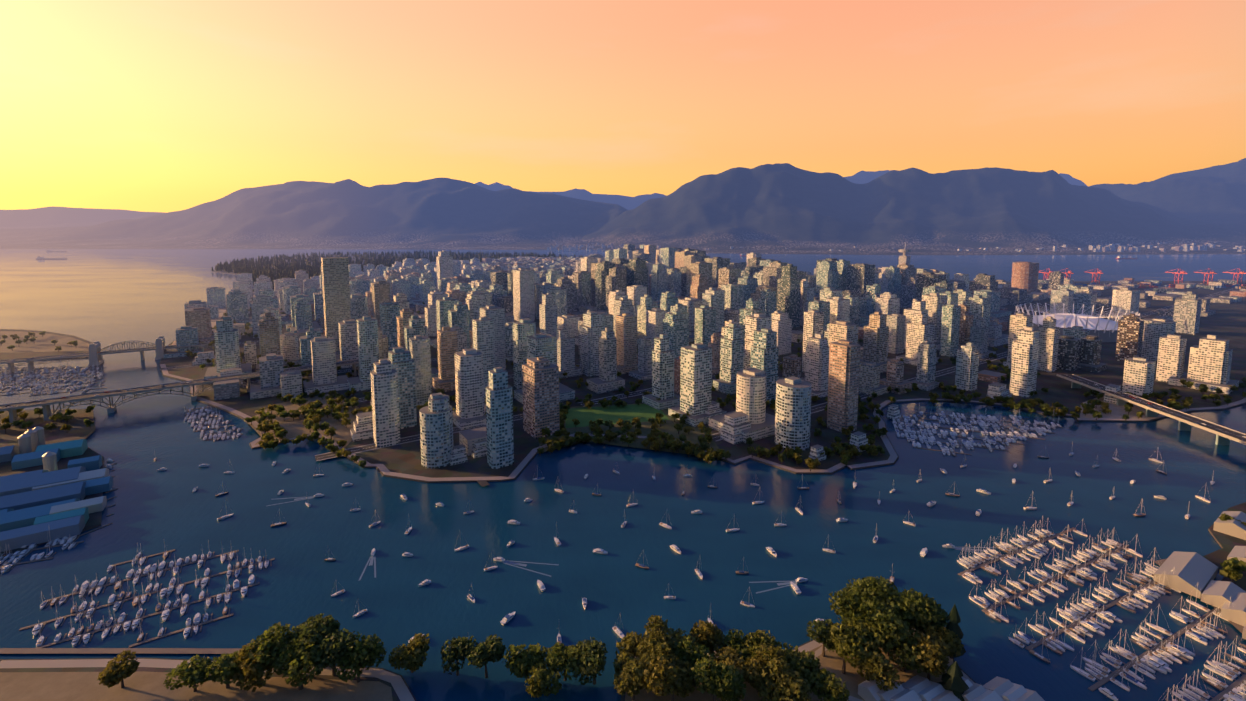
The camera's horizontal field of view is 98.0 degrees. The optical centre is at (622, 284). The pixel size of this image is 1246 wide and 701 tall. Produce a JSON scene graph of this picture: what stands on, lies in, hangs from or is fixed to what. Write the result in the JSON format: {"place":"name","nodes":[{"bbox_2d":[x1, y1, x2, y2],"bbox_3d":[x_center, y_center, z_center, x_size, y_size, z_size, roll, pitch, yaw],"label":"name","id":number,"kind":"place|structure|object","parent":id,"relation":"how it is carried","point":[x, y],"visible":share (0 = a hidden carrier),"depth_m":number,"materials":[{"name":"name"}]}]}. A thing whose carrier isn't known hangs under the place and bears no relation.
{"place":"outdoors","nodes":[
{"label":"outdoors","id":0,"kind":"place"},
{"bbox_2d":[0,331,88,352],"bbox_3d":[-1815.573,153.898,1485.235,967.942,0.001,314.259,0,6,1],"label":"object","id":1,"kind":"structure","parent":0,"point":[43,344],"depth_m":1433.76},
{"bbox_2d":[0,329,92,359],"bbox_3d":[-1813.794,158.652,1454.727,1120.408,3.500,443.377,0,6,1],"label":"vanier land","id":2,"kind":"structure","parent":0,"point":[15,355],"depth_m":1328.13,"materials":[{"name":"grey"}]},
{"bbox_2d":[0,409,103,557],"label":"granville island land","id":3,"kind":"structure","parent":0,"point":[79,430],"depth_m":790.76,"materials":[{"name":"grey concrete"}]},
{"bbox_2d":[0,426,112,551],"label":"granville island sheds","id":4,"kind":"object","parent":3,"relation":"on","point":[50,495],"visible":1,"depth_m":600.91,"materials":[{"name":"blue metal"}]},
{"bbox_2d":[0,206,163,226],"bbox_3d":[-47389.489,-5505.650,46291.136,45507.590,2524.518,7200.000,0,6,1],"label":"islands","id":5,"kind":"object","parent":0,"point":[46,216],"visible":0.25,"depth_m":47253.92,"materials":[{"name":"stone"}]},
{"bbox_2d":[0,336,214,367],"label":"bridge","id":6,"kind":"structure","parent":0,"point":[95,348],"depth_m":1245.50,"materials":[{"name":"silver metal"}]},
{"bbox_2d":[0,359,358,425],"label":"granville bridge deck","id":7,"kind":"structure","parent":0,"point":[44,404],"depth_m":920.17,"materials":[{"name":"grey concrete"}]},
{"bbox_2d":[47,379,249,420],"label":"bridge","id":8,"kind":"structure","parent":7,"relation":"on","point":[111,408],"depth_m":916.71,"materials":[{"name":"silver metal"}]},
{"bbox_2d":[0,671,392,700],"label":"dry shore grass","id":9,"kind":"structure","parent":0,"point":[65,686],"depth_m":353.30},
{"bbox_2d":[0,659,414,700],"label":"path","id":10,"kind":"structure","parent":0,"point":[402,691],"depth_m":372.77,"materials":[{"name":"grey concrete"}]},
{"bbox_2d":[0,658,416,700],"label":"seawall","id":11,"kind":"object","parent":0,"point":[395,697],"depth_m":369.39,"materials":[{"name":"grey concrete"}]},
{"bbox_2d":[248,393,362,447],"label":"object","id":12,"kind":"structure","parent":0,"point":[295,428],"depth_m":844.25,"materials":[{"name":"green plant"}]},
{"bbox_2d":[211,253,557,274],"bbox_3d":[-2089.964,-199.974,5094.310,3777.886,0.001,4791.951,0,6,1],"label":"stanley park ground","id":13,"kind":"structure","parent":0,"point":[399,255],"depth_m":6205.93,"materials":[{"name":"green plant"}]},
{"bbox_2d":[211,249,582,288],"bbox_3d":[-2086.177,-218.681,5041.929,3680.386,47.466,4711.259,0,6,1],"label":"forest","id":14,"kind":"object","parent":13,"relation":"on","point":[283,269],"visible":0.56,"depth_m":4843.65,"materials":[{"name":"green plant"}]},
{"bbox_2d":[565,404,669,427],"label":"lawn","id":15,"kind":"structure","parent":0,"point":[642,412],"depth_m":885.73,"materials":[{"name":"green plant"}]},
{"bbox_2d":[0,249,1245,700],"bbox_3d":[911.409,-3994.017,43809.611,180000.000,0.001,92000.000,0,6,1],"label":"sea water","id":16,"kind":"structure","parent":0,"point":[106,297],"depth_m":555.19,"materials":[{"name":"blue liquid"}]},
{"bbox_2d":[0,528,82,573],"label":"moored boats","id":17,"kind":"object","parent":16,"relation":"on","point":[5,566],"visible":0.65,"depth_m":502.29,"materials":[{"name":"white plastic"}]},
{"bbox_2d":[36,256,66,259],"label":"cargo ship","id":18,"kind":"object","parent":16,"relation":"in","point":[40,258],"visible":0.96,"depth_m":5807.91,"materials":[{"name":"grey metal"}]},
{"bbox_2d":[0,360,106,395],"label":"moored boats","id":19,"kind":"object","parent":16,"relation":"on","point":[38,386],"visible":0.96,"depth_m":1092.61,"materials":[{"name":"white plastic"}]},
{"bbox_2d":[0,213,161,228],"bbox_3d":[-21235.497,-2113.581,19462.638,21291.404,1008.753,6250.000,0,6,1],"label":"mountain","id":20,"kind":"structure","parent":16,"relation":"on","point":[80,224],"depth_m":20768.47,"materials":[{"name":"stone"}]},
{"bbox_2d":[53,458,117,542],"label":"seawall","id":21,"kind":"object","parent":16,"relation":"on","point":[107,466],"depth_m":592.25,"materials":[{"name":"white concrete"}]},
{"bbox_2d":[0,342,208,372],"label":"bridge deck","id":22,"kind":"structure","parent":16,"relation":"on","point":[12,369],"depth_m":1210.06,"materials":[{"name":"grey concrete"}]},
{"bbox_2d":[0,648,250,653],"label":"seawall","id":23,"kind":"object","parent":16,"relation":"on","point":[115,650],"depth_m":388.06,"materials":[{"name":"grey concrete"}]},
{"bbox_2d":[19,540,274,647],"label":"marina boats","id":24,"kind":"object","parent":16,"relation":"on","point":[165,612],"visible":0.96,"depth_m":441.52,"materials":[{"name":"white plastic"}]},
{"bbox_2d":[184,405,242,440],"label":"moored boats","id":25,"kind":"object","parent":16,"relation":"in","point":[222,435],"visible":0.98,"depth_m":839.63,"materials":[{"name":"white plastic"}]},
{"bbox_2d":[0,178,639,250],"bbox_3d":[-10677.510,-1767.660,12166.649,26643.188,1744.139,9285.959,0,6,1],"label":"mountain","id":26,"kind":"structure","parent":16,"relation":"on","point":[441,214],"depth_m":12573.82,"materials":[{"name":"blue stone"}]},
{"bbox_2d":[267,493,1023,593],"bbox_3d":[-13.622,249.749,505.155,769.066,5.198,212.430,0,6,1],"label":"motorboats","id":27,"kind":"object","parent":16,"relation":"in","point":[796,581],"visible":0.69,"depth_m":493.11,"materials":[{"name":"white plastic"}]},
{"bbox_2d":[154,443,1214,655],"bbox_3d":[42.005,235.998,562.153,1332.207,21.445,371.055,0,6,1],"label":"boats","id":28,"kind":"object","parent":16,"relation":"on","point":[507,618],"visible":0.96,"depth_m":556.38,"materials":[{"name":"white plastic"}]},
{"bbox_2d":[582,163,1202,254],"bbox_3d":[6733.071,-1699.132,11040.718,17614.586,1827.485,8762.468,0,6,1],"label":"mountain","id":29,"kind":"structure","parent":16,"relation":"on","point":[777,208],"depth_m":10573.55,"materials":[{"name":"blue stone"}]},
{"bbox_2d":[890,407,1064,456],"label":"marina boats","id":30,"kind":"object","parent":16,"relation":"on","point":[971,443],"visible":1,"depth_m":810.76,"materials":[{"name":"white plastic"}]},
{"bbox_2d":[957,516,1245,700],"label":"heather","id":31,"kind":"object","parent":16,"relation":"in","point":[1159,660],"visible":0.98,"depth_m":421.51,"materials":[{"name":"white plastic"}]},
{"bbox_2d":[1116,256,1136,258],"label":"freighter","id":32,"kind":"object","parent":16,"relation":"in","point":[1119,257],"visible":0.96,"depth_m":5919.23,"materials":[{"name":"grey metal"}]},
{"bbox_2d":[1056,374,1245,444],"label":"bridge","id":33,"kind":"structure","parent":16,"relation":"on","point":[1225,435],"depth_m":845.98,"materials":[{"name":"grey concrete"}]},
{"bbox_2d":[1075,281,1245,288],"bbox_3d":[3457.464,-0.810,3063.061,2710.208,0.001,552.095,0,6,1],"label":"port terminal apron","id":34,"kind":"object","parent":16,"relation":"on","point":[1164,283],"depth_m":3172.02,"materials":[{"name":"grey concrete"}]},
{"bbox_2d":[1040,268,1051,279],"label":"port crane","id":35,"kind":"object","parent":34,"relation":"on","point":[1046,272],"visible":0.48,"depth_m":3110.65,"materials":[{"name":"red"}]},
{"bbox_2d":[1060,268,1073,278],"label":"port crane","id":36,"kind":"object","parent":34,"relation":"on","point":[1069,272],"visible":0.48,"depth_m":3097.48,"materials":[{"name":"red"}]},
{"bbox_2d":[1086,268,1103,283],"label":"port crane","id":37,"kind":"object","parent":34,"relation":"on","point":[1095,278],"visible":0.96,"depth_m":3102.88,"materials":[{"name":"red"}]},
{"bbox_2d":[1076,283,1245,288],"bbox_3d":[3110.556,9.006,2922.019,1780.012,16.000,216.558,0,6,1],"label":"port container stacks","id":38,"kind":"object","parent":34,"relation":"on","point":[1157,285],"visible":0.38,"depth_m":2934.35,"materials":[{"name":"brown metal"}]},
{"bbox_2d":[1166,268,1187,283],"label":"port crane","id":39,"kind":"object","parent":34,"relation":"on","point":[1178,275],"visible":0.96,"depth_m":3093.41,"materials":[{"name":"red"}]},
{"bbox_2d":[1194,268,1217,283],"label":"port crane","id":40,"kind":"object","parent":34,"relation":"on","point":[1212,273],"visible":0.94,"depth_m":3089.30,"materials":[{"name":"red"}]},
{"bbox_2d":[1223,268,1245,283],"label":"port crane","id":41,"kind":"object","parent":34,"relation":"on","point":[1242,273],"visible":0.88,"depth_m":3085.49,"materials":[{"name":"red"}]},
{"bbox_2d":[1087,158,1245,254],"bbox_3d":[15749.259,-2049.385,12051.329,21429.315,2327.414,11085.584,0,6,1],"label":"mountain","id":42,"kind":"structure","parent":16,"relation":"on","point":[1211,201],"depth_m":12388.59,"materials":[{"name":"blue stone"}]},
{"bbox_2d":[1154,559,1243,632],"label":"landing wharf","id":43,"kind":"structure","parent":16,"relation":"on","point":[1236,625],"depth_m":421.80,"materials":[{"name":"brown"}]},
{"bbox_2d":[0,0,1245,212],"label":"sky","id":44,"kind":"structure","parent":0,"point":[165,106],"materials":[{"name":"orange"}]},
{"bbox_2d":[159,272,1245,482],"bbox_3d":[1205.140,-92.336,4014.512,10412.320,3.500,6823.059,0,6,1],"label":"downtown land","id":45,"kind":"structure","parent":0,"point":[1226,321],"depth_m":988.28,"materials":[{"name":"grey concrete"}]},
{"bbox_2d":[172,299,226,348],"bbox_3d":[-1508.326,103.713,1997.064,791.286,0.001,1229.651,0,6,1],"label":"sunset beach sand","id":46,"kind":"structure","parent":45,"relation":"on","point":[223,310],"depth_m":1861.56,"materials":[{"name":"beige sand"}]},
{"bbox_2d":[321,257,350,351],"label":"skyscraper","id":47,"kind":"structure","parent":45,"relation":"on","point":[336,287],"depth_m":1294.63,"materials":[{"name":"grey concrete"}]},
{"bbox_2d":[0,289,1245,582],"bbox_3d":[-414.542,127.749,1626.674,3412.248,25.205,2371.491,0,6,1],"label":"trees","id":48,"kind":"object","parent":45,"relation":"on","point":[314,413],"visible":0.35,"depth_m":845.87,"materials":[{"name":"green plant"}]},
{"bbox_2d":[537,403,722,458],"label":"david lam park","id":49,"kind":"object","parent":45,"relation":"on","point":[670,429],"depth_m":806.48,"materials":[{"name":"green plant"}]},
{"bbox_2d":[160,364,1245,480],"bbox_3d":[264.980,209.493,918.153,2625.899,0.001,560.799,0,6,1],"label":"seawall","id":50,"kind":"object","parent":45,"relation":"on","point":[383,469],"visible":0.54,"depth_m":726.94,"materials":[{"name":"beige concrete"}]},
{"bbox_2d":[164,244,1245,468],"bbox_3d":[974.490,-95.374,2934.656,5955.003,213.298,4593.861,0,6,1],"label":"city buildings","id":51,"kind":"structure","parent":45,"relation":"on","point":[735,323],"depth_m":1160.61,"materials":[{"name":"beige concrete"}]},
{"bbox_2d":[898,242,911,264],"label":"harbour tower","id":52,"kind":"structure","parent":45,"relation":"on","point":[904,258],"depth_m":3322.81,"materials":[{"name":"beige concrete"}]},
{"bbox_2d":[1014,303,1139,341],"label":"stadium","id":53,"kind":"object","parent":45,"relation":"on","point":[1103,329],"visible":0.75,"depth_m":1522.10,"materials":[{"name":"white fabric"}]},
{"bbox_2d":[1080,396,1148,420],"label":"park ground","id":54,"kind":"structure","parent":45,"relation":"on","point":[1118,411],"depth_m":900.49,"materials":[{"name":"green plant"}]},
{"bbox_2d":[160,281,1244,486],"bbox_3d":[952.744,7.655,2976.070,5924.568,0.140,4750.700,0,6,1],"label":"downtown roads","id":55,"kind":"structure","parent":0,"point":[471,470],"depth_m":1006.64,"materials":[{"name":"grey asphalt"}]},
{"bbox_2d":[475,170,1086,209],"bbox_3d":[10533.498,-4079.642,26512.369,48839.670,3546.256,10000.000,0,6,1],"label":"distant mountains","id":56,"kind":"structure","parent":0,"point":[631,203],"depth_m":28653.98,"materials":[{"name":"stone"}]},
{"bbox_2d":[621,637,975,700],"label":"charleson land","id":57,"kind":"structure","parent":0,"point":[623,698],"depth_m":367.72,"materials":[{"name":"grey concrete"}]},
{"bbox_2d":[625,630,948,700],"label":"dry grass","id":58,"kind":"structure","parent":57,"relation":"on","point":[831,661],"depth_m":360.36,"materials":[{"name":"plant"}]},
{"bbox_2d":[96,576,968,700],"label":"park trees","id":59,"kind":"object","parent":58,"relation":"on","point":[872,613],"visible":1,"depth_m":355.78,"materials":[{"name":"green plant"}]},
{"bbox_2d":[635,628,972,681],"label":"path","id":60,"kind":"structure","parent":0,"point":[811,645],"depth_m":388.86,"materials":[{"name":"grey concrete"}]},
{"bbox_2d":[812,646,862,700],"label":"charleson park path","id":61,"kind":"structure","parent":0,"point":[818,652],"depth_m":382.44,"materials":[{"name":"grey concrete"}]},
{"bbox_2d":[547,242,1245,251],"bbox_3d":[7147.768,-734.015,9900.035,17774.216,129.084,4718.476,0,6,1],"label":"distant buildings","id":62,"kind":"structure","parent":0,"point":[1121,248],"depth_m":8019.28,"materials":[{"name":"grey concrete"}]},
{"bbox_2d":[1203,502,1245,590],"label":"ground","id":63,"kind":"structure","parent":0,"point":[1227,543],"depth_m":514.74,"materials":[{"name":"grey concrete"}]},
{"bbox_2d":[858,511,1245,700],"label":"buildings","id":64,"kind":"structure","parent":63,"relation":"on","point":[1191,570],"depth_m":425.44,"materials":[{"name":"grey metal"}]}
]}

